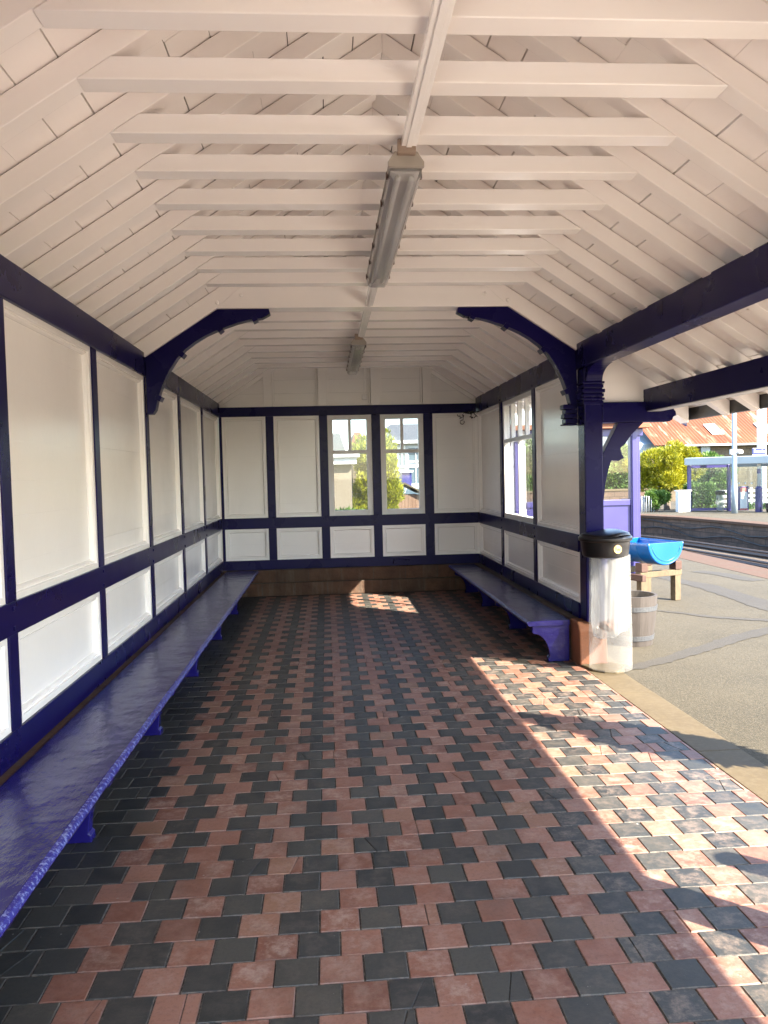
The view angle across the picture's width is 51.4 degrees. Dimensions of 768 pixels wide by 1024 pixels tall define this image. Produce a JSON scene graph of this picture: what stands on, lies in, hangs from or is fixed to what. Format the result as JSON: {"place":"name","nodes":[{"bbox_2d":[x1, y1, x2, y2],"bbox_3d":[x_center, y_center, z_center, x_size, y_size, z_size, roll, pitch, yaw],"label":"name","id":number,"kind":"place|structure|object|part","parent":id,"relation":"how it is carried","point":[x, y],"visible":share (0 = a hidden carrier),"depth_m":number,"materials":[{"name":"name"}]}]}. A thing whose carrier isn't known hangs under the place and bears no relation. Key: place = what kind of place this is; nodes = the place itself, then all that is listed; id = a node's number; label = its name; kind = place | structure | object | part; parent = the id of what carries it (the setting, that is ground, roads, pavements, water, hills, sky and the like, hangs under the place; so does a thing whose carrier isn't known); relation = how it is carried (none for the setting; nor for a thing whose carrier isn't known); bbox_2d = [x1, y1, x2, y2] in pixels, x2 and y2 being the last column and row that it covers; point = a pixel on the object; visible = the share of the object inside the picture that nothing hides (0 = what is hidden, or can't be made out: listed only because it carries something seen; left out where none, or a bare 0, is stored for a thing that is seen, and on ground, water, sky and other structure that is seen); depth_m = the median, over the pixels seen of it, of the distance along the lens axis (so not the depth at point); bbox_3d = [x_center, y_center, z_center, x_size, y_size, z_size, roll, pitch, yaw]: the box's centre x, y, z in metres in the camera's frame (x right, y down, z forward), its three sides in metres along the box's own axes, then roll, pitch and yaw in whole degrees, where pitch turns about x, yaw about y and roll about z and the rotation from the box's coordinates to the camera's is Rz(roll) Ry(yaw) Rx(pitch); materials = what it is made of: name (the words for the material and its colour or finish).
{"place":"outdoors","nodes":[
{"label":"outdoors","id":0,"kind":"place"},
{"bbox_2d":[0,590,767,1023],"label":"floor","id":1,"kind":"structure","parent":0,"point":[546,688],"depth_m":3.52,"materials":[{"name":"brick"}]},
{"bbox_2d":[0,571,258,938],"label":"bench","id":2,"kind":"object","parent":1,"relation":"on","point":[54,787],"visible":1,"depth_m":3.82,"materials":[{"name":"blue paint"}]},
{"bbox_2d":[0,0,767,785],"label":"waiting shelter","id":3,"kind":"object","parent":1,"relation":"on","point":[190,194],"visible":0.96,"depth_m":4.82,"materials":[{"name":"beige paint"}]},
{"bbox_2d":[327,415,373,515],"bbox_3d":[-0.480,-0.665,11.384,0.645,1.445,0.073,-2,3,-4],"label":"window","id":4,"kind":"structure","parent":3,"relation":"in","point":[368,451],"depth_m":11.35,"materials":[{"name":"white paint"}]},
{"bbox_2d":[380,414,424,514],"bbox_3d":[0.262,-0.685,11.436,0.638,1.445,0.073,-2,3,-4],"label":"window","id":5,"kind":"structure","parent":3,"relation":"in","point":[419,417],"depth_m":11.40,"materials":[{"name":"white paint"}]},
{"bbox_2d":[352,0,455,399],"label":"cable trunking","id":6,"kind":"object","parent":3,"relation":"attached to","point":[439,18],"visible":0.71,"depth_m":2.88,"materials":[{"name":"beige paint"}]},
{"bbox_2d":[346,334,366,374],"bbox_3d":[-0.331,-1.788,9.186,0.163,0.158,2.070,-2,3,-4],"label":"strip light","id":7,"kind":"object","parent":6,"relation":"attached to","point":[357,348],"visible":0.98,"depth_m":8.69,"materials":[{"name":"grey plastic"}]},
{"bbox_2d":[366,139,423,285],"bbox_3d":[0.025,-1.585,4.494,0.163,0.158,2.070,-2,3,-4],"label":"strip light","id":8,"kind":"object","parent":6,"relation":"attached to","point":[403,178],"visible":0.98,"depth_m":3.99,"materials":[{"name":"grey plastic"}]},
{"bbox_2d":[457,411,478,424],"bbox_3d":[1.246,-1.348,11.325,0.376,0.203,0.200,1,3,40],"label":"cable bundle","id":9,"kind":"object","parent":3,"relation":"hanging from","point":[469,412],"visible":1,"depth_m":11.37,"materials":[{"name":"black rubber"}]},
{"bbox_2d":[502,390,532,523],"bbox_3d":[1.568,-0.614,9.169,0.073,1.445,1.460,-2,3,-4],"label":"window","id":10,"kind":"structure","parent":3,"relation":"in","point":[524,397],"depth_m":9.34,"materials":[{"name":"white paint"}]},
{"bbox_2d":[448,564,569,661],"bbox_3d":[1.274,1.031,9.194,0.376,0.367,4.490,-2,3,-4],"label":"bench","id":11,"kind":"object","parent":1,"relation":"on","point":[549,626],"visible":1,"depth_m":7.87,"materials":[{"name":"blue paint"}]},
{"bbox_2d":[332,411,531,449],"label":"sky","id":12,"kind":"structure","parent":0,"point":[339,426],"materials":[{"name":"white"}]},
{"bbox_2d":[604,558,767,766],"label":"platform","id":13,"kind":"structure","parent":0,"point":[722,692],"depth_m":7.03,"materials":[{"name":"concrete"}]},
{"bbox_2d":[398,471,412,487],"bbox_3d":[0.808,-0.683,31.140,0.480,1.840,2.200,-2,3,-4],"label":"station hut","id":14,"kind":"object","parent":13,"relation":"on","point":[405,476],"visible":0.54,"depth_m":30.12,"materials":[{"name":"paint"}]},
{"bbox_2d":[511,423,649,573],"bbox_3d":[2.735,-0.221,12.884,2.900,2.470,0.900,-2,3,-4],"label":"glazed screen","id":15,"kind":"object","parent":13,"relation":"on","point":[624,514],"visible":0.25,"depth_m":12.74,"materials":[{"name":"paint"}]},
{"bbox_2d":[571,656,623,673],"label":"post base slab","id":16,"kind":"structure","parent":13,"relation":"on","point":[611,666],"depth_m":6.66,"materials":[{"name":"concrete"}]},
{"bbox_2d":[578,529,632,558],"bbox_3d":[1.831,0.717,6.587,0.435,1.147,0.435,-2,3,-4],"label":"lid","id":17,"kind":"object","parent":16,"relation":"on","point":[607,543],"visible":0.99,"depth_m":6.41,"materials":[{"name":"grey plastic"}]},
{"bbox_2d":[598,619,619,631],"bbox_3d":[1.847,0.924,6.528,0.177,0.111,0.144,-2,3,-4],"label":"food wrapper","id":18,"kind":"object","parent":17,"relation":"in","point":[609,625],"visible":1,"depth_m":6.49,"materials":[{"name":"paper"}]},
{"bbox_2d":[605,590,657,646],"bbox_3d":[2.382,1.025,7.694,0.487,0.475,0.487,-2,3,-4],"label":"barrel planter","id":19,"kind":"object","parent":13,"relation":"on","point":[633,612],"visible":0.95,"depth_m":7.51,"materials":[{"name":"brown wood"}]},
{"bbox_2d":[604,559,681,599],"bbox_3d":[3.320,0.870,10.300,0.735,0.505,0.900,-2,3,-23],"label":"drum stand","id":20,"kind":"object","parent":13,"relation":"on","point":[641,576],"visible":0.86,"depth_m":10.12,"materials":[{"name":"brown wood"}]},
{"bbox_2d":[616,537,682,564],"bbox_3d":[3.345,0.512,10.302,0.581,0.291,0.852,-2,3,-23],"label":"drum trough","id":21,"kind":"object","parent":20,"relation":"on","point":[655,551],"visible":0.78,"depth_m":9.96,"materials":[{"name":"blue plastic"}]},
{"bbox_2d":[586,669,767,803],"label":"kerb","id":22,"kind":"structure","parent":13,"relation":"on","point":[742,767],"depth_m":4.97,"materials":[{"name":"concrete"}]},
{"bbox_2d":[624,627,767,669],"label":"asphalt patch","id":23,"kind":"object","parent":13,"relation":"on","point":[715,644],"visible":0.95,"depth_m":7.35,"materials":[{"name":"grey asphalt"}]},
{"bbox_2d":[657,576,767,610],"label":"asphalt patch","id":24,"kind":"object","parent":13,"relation":"on","point":[756,602],"visible":0.78,"depth_m":10.50,"materials":[{"name":"grey asphalt"}]},
{"bbox_2d":[657,610,767,620],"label":"asphalt patch","id":25,"kind":"object","parent":13,"relation":"on","point":[755,619],"visible":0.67,"depth_m":8.88,"materials":[{"name":"grey asphalt"}]},
{"bbox_2d":[678,550,767,578],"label":"platform edge","id":26,"kind":"object","parent":13,"relation":"attached to","point":[761,572],"depth_m":13.74,"materials":[{"name":"concrete"}]},
{"bbox_2d":[692,570,763,580],"bbox_3d":[5.309,0.981,12.336,0.365,0.001,1.368,-2,3,-16],"label":"asphalt patch","id":27,"kind":"object","parent":13,"relation":"on","point":[735,576],"visible":1,"depth_m":12.30,"materials":[{"name":"grey asphalt"}]},
{"bbox_2d":[640,496,767,521],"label":"platform","id":28,"kind":"structure","parent":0,"point":[750,515],"depth_m":29.22,"materials":[{"name":"concrete"}]},
{"bbox_2d":[512,439,532,490],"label":"tree","id":29,"kind":"object","parent":28,"relation":"on","point":[528,475],"visible":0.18,"depth_m":40.70,"materials":[{"name":"green plant"}]},
{"bbox_2d":[526,488,650,501],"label":"boundary wall","id":30,"kind":"structure","parent":28,"relation":"on","point":[614,494],"depth_m":36.86,"materials":[{"name":"stone"}]},
{"bbox_2d":[605,443,648,488],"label":"tree","id":31,"kind":"object","parent":28,"relation":"on","point":[617,477],"visible":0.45,"depth_m":41.60,"materials":[{"name":"green plant"}]},
{"bbox_2d":[641,496,642,512],"bbox_3d":[10.091,-0.308,31.226,0.044,0.640,0.485,0,3,22],"label":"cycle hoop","id":32,"kind":"object","parent":28,"relation":"on","point":[641,504],"visible":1,"depth_m":31.11,"materials":[{"name":"white metal"}]},
{"bbox_2d":[643,496,644,511],"bbox_3d":[10.223,-0.316,31.336,0.044,0.640,0.485,0,3,22],"label":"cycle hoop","id":33,"kind":"object","parent":28,"relation":"on","point":[644,504],"visible":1,"depth_m":31.22,"materials":[{"name":"white metal"}]},
{"bbox_2d":[640,487,672,510],"bbox_3d":[10.858,-0.477,31.771,1.380,1.026,0.908,-2,3,-4],"label":"shrub","id":34,"kind":"object","parent":28,"relation":"on","point":[661,497],"visible":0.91,"depth_m":31.55,"materials":[{"name":"green plant"}]},
{"bbox_2d":[621,439,707,509],"bbox_3d":[11.547,-1.558,33.046,3.380,2.911,2.580,-3,3,-34],"label":"conifer bush","id":35,"kind":"object","parent":28,"relation":"on","point":[664,468],"visible":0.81,"depth_m":32.29,"materials":[{"name":"green plant"}]},
{"bbox_2d":[674,490,691,511],"bbox_3d":[11.540,-0.424,30.800,0.560,0.840,0.330,-2,3,-4],"label":"equipment cabinet","id":36,"kind":"object","parent":28,"relation":"on","point":[682,500],"visible":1,"depth_m":30.67,"materials":[{"name":"white metal"}]},
{"bbox_3d":[11.550,-0.403,30.671,0.440,0.710,0.009,-2,3,-4],"label":"door","id":37,"kind":"part","parent":36,"relation":"part of","materials":[{"name":"white paint"}]},
{"bbox_2d":[603,408,767,501],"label":"goods shed","id":38,"kind":"structure","parent":28,"relation":"on","point":[712,434],"depth_m":47.88,"materials":[{"name":"metal"}]},
{"bbox_2d":[683,480,723,507],"bbox_3d":[12.656,-0.653,31.920,1.782,1.303,0.708,-2,3,-4],"label":"shrub","id":39,"kind":"object","parent":28,"relation":"on","point":[703,495],"visible":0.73,"depth_m":31.76,"materials":[{"name":"green plant"}]},
{"bbox_2d":[674,448,738,499],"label":"tree","id":40,"kind":"object","parent":28,"relation":"on","point":[718,475],"visible":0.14,"depth_m":40.92,"materials":[{"name":"green plant"}]},
{"bbox_2d":[715,490,725,494],"bbox_3d":[12.880,-0.435,30.571,0.380,0.780,0.374,-2,3,-4],"label":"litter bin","id":41,"kind":"object","parent":28,"relation":"on","point":[719,492],"visible":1,"depth_m":30.42,"materials":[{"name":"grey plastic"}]},
{"bbox_2d":[684,455,767,511],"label":"platform shelter","id":42,"kind":"object","parent":28,"relation":"on","point":[726,462],"visible":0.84,"depth_m":30.43,"materials":[{"name":"paint"}]},
{"bbox_2d":[729,413,742,512],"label":"lamp column","id":43,"kind":"structure","parent":28,"relation":"on","point":[734,451],"depth_m":28.88,"materials":[{"name":"grey metal"}]},
{"bbox_2d":[710,502,766,510],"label":"weeds","id":44,"kind":"object","parent":28,"relation":"on","point":[752,506],"visible":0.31,"depth_m":31.67,"materials":[{"name":"green plant"}]},
{"bbox_2d":[711,487,767,506],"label":"rail fence","id":45,"kind":"object","parent":28,"relation":"on","point":[751,494],"visible":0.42,"depth_m":32.16,"materials":[{"name":"white paint"}]},
{"bbox_2d":[738,486,748,510],"bbox_3d":[13.545,-0.514,30.081,0.400,0.910,0.065,-2,3,-4],"label":"poster board","id":46,"kind":"object","parent":28,"relation":"on","point":[743,497],"visible":0.88,"depth_m":30.05,"materials":[{"name":"paper"}]},
{"bbox_2d":[755,409,762,511],"bbox_3d":[13.855,-2.453,29.500,0.260,4.900,0.253,-2,3,-4],"label":"sign post","id":47,"kind":"object","parent":28,"relation":"on","point":[758,498],"visible":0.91,"depth_m":29.48,"materials":[{"name":"grey metal"}]},
{"bbox_2d":[752,448,765,455],"bbox_3d":[13.805,-2.167,29.387,0.510,0.380,0.044,-2,3,-4],"label":"station sign","id":48,"kind":"object","parent":47,"relation":"attached to","point":[758,451],"visible":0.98,"depth_m":29.37,"materials":[{"name":"white metal"}]},
{"bbox_2d":[761,408,767,503],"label":"tall post","id":49,"kind":"object","parent":28,"relation":"on","point":[763,445],"visible":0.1,"depth_m":35.21,"materials":[{"name":"white metal"}]},
{"bbox_2d":[683,542,767,564],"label":"track bed","id":50,"kind":"object","parent":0,"point":[735,554],"depth_m":23.48,"materials":[{"name":"gravel"}]},
{"bbox_2d":[641,535,767,557],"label":"rail","id":51,"kind":"object","parent":50,"relation":"on","point":[731,549],"visible":0.31,"depth_m":24.16,"materials":[{"name":"grey metal"}]},
{"bbox_2d":[682,548,767,568],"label":"rail","id":52,"kind":"object","parent":50,"relation":"on","point":[748,561],"visible":0.11,"depth_m":20.99,"materials":[{"name":"grey metal"}]},
{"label":"yard","id":53,"kind":"structure","parent":0,"visible":0},
{"bbox_2d":[333,433,344,450],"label":"distant house","id":54,"kind":"structure","parent":53,"relation":"on","point":[338,445],"depth_m":59.44,"materials":[{"name":"stone"}]},
{"bbox_2d":[333,454,359,509],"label":"rendered outbuilding","id":55,"kind":"structure","parent":53,"relation":"on","point":[343,463],"depth_m":15.17,"materials":[{"name":"white paint"}]},
{"bbox_2d":[335,506,367,509],"bbox_3d":[-0.641,0.448,14.431,1.238,1.157,0.546,-2,3,-4],"label":"garden shrub","id":56,"kind":"object","parent":53,"relation":"on","point":[348,508],"visible":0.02,"depth_m":14.32,"materials":[{"name":"green plant"}]},
{"bbox_2d":[351,428,404,509],"bbox_3d":[-0.233,-0.535,19.361,1.725,3.040,1.428,-2,3,-4],"label":"hedge conifer","id":57,"kind":"object","parent":53,"relation":"on","point":[394,489],"visible":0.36,"depth_m":19.11,"materials":[{"name":"green plant"}]},
{"bbox_2d":[386,424,418,484],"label":"detached house","id":58,"kind":"structure","parent":53,"relation":"on","point":[408,461],"depth_m":45.12,"materials":[{"name":"white paint"}]},
{"bbox_2d":[397,448,406,467],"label":"window","id":59,"kind":"structure","parent":58,"relation":"in","point":[402,460],"depth_m":45.04,"materials":[{"name":"white glass"}]},
{"bbox_2d":[407,446,417,461],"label":"window","id":60,"kind":"structure","parent":58,"relation":"in","point":[411,457],"depth_m":45.06,"materials":[{"name":"white glass"}]},
{"bbox_2d":[407,466,418,484],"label":"window","id":61,"kind":"structure","parent":58,"relation":"in","point":[415,476],"depth_m":45.13,"materials":[{"name":"glass"}]},
{"bbox_2d":[398,485,418,493],"bbox_3d":[1.175,-0.403,31.158,1.560,1.260,3.240,-2,3,-4],"label":"parked car","id":62,"kind":"object","parent":53,"relation":"on","point":[407,491],"visible":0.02,"depth_m":29.53,"materials":[{"name":"white paint"}]},
{"bbox_2d":[398,482,418,508],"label":"shed","id":63,"kind":"structure","parent":53,"relation":"on","point":[410,501],"depth_m":22.12,"materials":[{"name":"wood"}]},
{"label":"ground","id":64,"kind":"structure","parent":0,"visible":0},
{"bbox_2d":[351,432,362,497],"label":"distant house","id":65,"kind":"structure","parent":64,"relation":"on","point":[352,441],"depth_m":65.92,"materials":[{"name":"stone"}]},
{"bbox_2d":[640,518,767,550],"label":"platform face","id":66,"kind":"object","parent":64,"relation":"on","point":[711,532],"visible":0.32,"depth_m":26.03},
{"bbox_2d":[640,514,767,527],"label":"platform edge","id":67,"kind":"object","parent":66,"relation":"on","point":[726,521],"visible":0.43,"depth_m":26.11,"materials":[{"name":"beige concrete"}]},
{"bbox_2d":[640,519,767,537],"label":"cable","id":68,"kind":"object","parent":66,"relation":"attached to","point":[707,527],"visible":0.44,"depth_m":25.83,"materials":[{"name":"black rubber"}]},
{"bbox_2d":[641,526,767,546],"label":"cable","id":69,"kind":"object","parent":66,"relation":"attached to","point":[707,537],"visible":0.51,"depth_m":25.82,"materials":[{"name":"black rubber"}]}
]}

